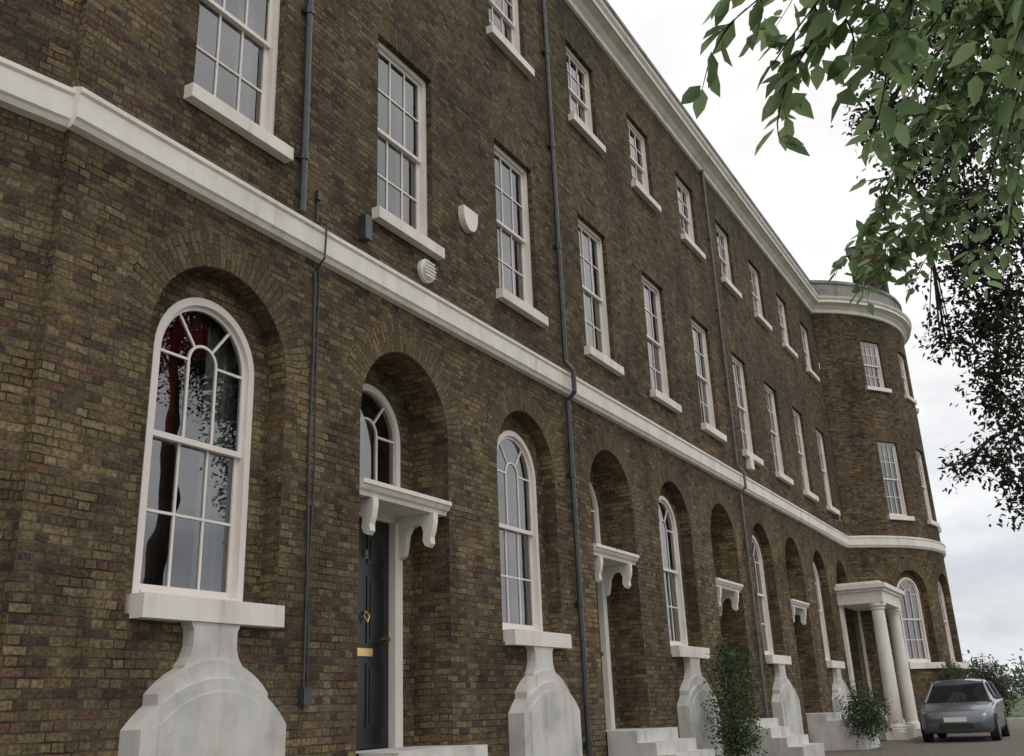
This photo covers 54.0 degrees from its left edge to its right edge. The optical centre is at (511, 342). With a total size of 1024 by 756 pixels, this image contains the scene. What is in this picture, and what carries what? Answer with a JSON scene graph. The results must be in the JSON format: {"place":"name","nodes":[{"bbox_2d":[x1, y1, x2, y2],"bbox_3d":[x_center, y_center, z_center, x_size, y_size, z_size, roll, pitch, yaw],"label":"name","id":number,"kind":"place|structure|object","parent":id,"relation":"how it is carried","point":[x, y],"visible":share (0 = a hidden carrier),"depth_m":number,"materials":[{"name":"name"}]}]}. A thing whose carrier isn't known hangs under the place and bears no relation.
{"place":"outdoors","nodes":[
{"label":"outdoors","id":0,"kind":"place"},
{"bbox_2d":[607,0,1023,691],"label":"sky","id":1,"kind":"structure","parent":0,"point":[808,202],"materials":[{"name":"white"}]},
{"bbox_2d":[825,719,1023,755],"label":"gravel forecourt","id":2,"kind":"structure","parent":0,"point":[970,744],"depth_m":22.58,"materials":[{"name":"grey gravel"}]},
{"bbox_2d":[0,0,968,755],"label":"brick terrace","id":3,"kind":"structure","parent":2,"relation":"on","point":[454,378],"depth_m":11.79,"materials":[{"name":"brick"}]},
{"bbox_2d":[356,517,388,749],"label":"black doors","id":4,"kind":"structure","parent":3,"relation":"in","point":[373,571],"depth_m":10.81,"materials":[{"name":"paint"}]},
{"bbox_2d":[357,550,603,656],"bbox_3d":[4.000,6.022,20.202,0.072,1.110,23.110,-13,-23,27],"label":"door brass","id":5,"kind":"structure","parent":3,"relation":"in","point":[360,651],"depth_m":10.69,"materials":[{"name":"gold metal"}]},
{"bbox_2d":[596,582,605,728],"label":"doors","id":6,"kind":"structure","parent":3,"relation":"in","point":[596,582],"depth_m":15.66,"materials":[{"name":"paint"}]},
{"bbox_2d":[701,633,768,755],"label":"garden shrub","id":7,"kind":"object","parent":2,"relation":"on","point":[742,736],"visible":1,"depth_m":16.61,"materials":[{"name":"green plant"}]},
{"bbox_2d":[834,680,897,748],"bbox_3d":[8.194,8.614,23.301,1.321,1.535,2.242,-7,-21,13],"label":"garden shrub","id":8,"kind":"object","parent":2,"relation":"on","point":[864,717],"visible":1,"depth_m":22.91,"materials":[{"name":"green plant"}]},
{"bbox_2d":[830,0,1023,531],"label":"dark leaved tree","id":9,"kind":"object","parent":2,"relation":"on","point":[985,323],"visible":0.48,"depth_m":12.56,"materials":[{"name":"green plant"}]},
{"bbox_2d":[916,679,1009,741],"bbox_3d":[11.733,9.518,26.125,2.040,1.475,4.020,-13,-23,27],"label":"parked car","id":10,"kind":"object","parent":2,"relation":"on","point":[963,706],"visible":1,"depth_m":25.02,"materials":[{"name":"silver metal"}]},
{"bbox_2d":[935,656,993,684],"bbox_3d":[13.778,10.604,30.296,1.984,2.184,1.290,7,-22,-23],"label":"bush","id":11,"kind":"object","parent":2,"relation":"on","point":[956,671],"visible":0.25,"depth_m":30.52,"materials":[{"name":"green plant"}]},
{"bbox_2d":[1005,692,1023,717],"bbox_3d":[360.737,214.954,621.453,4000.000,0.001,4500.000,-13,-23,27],"label":"ground","id":12,"kind":"structure","parent":0,"point":[1015,713],"depth_m":71.04,"materials":[{"name":"green plant"}]},
{"bbox_2d":[681,0,1023,315],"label":"overhanging tree","id":13,"kind":"object","parent":12,"relation":"on","point":[1002,21],"visible":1,"depth_m":4.85,"materials":[{"name":"green plant"}]},
{"bbox_2d":[962,648,1023,698],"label":"distant trees","id":14,"kind":"object","parent":12,"relation":"on","point":[1017,683],"visible":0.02,"depth_m":159.25,"materials":[{"name":"green plant"}]},
{"bbox_2d":[963,653,1023,716],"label":"round bush","id":15,"kind":"object","parent":12,"relation":"on","point":[988,673],"visible":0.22,"depth_m":47.54,"materials":[{"name":"green plant"}]}
]}

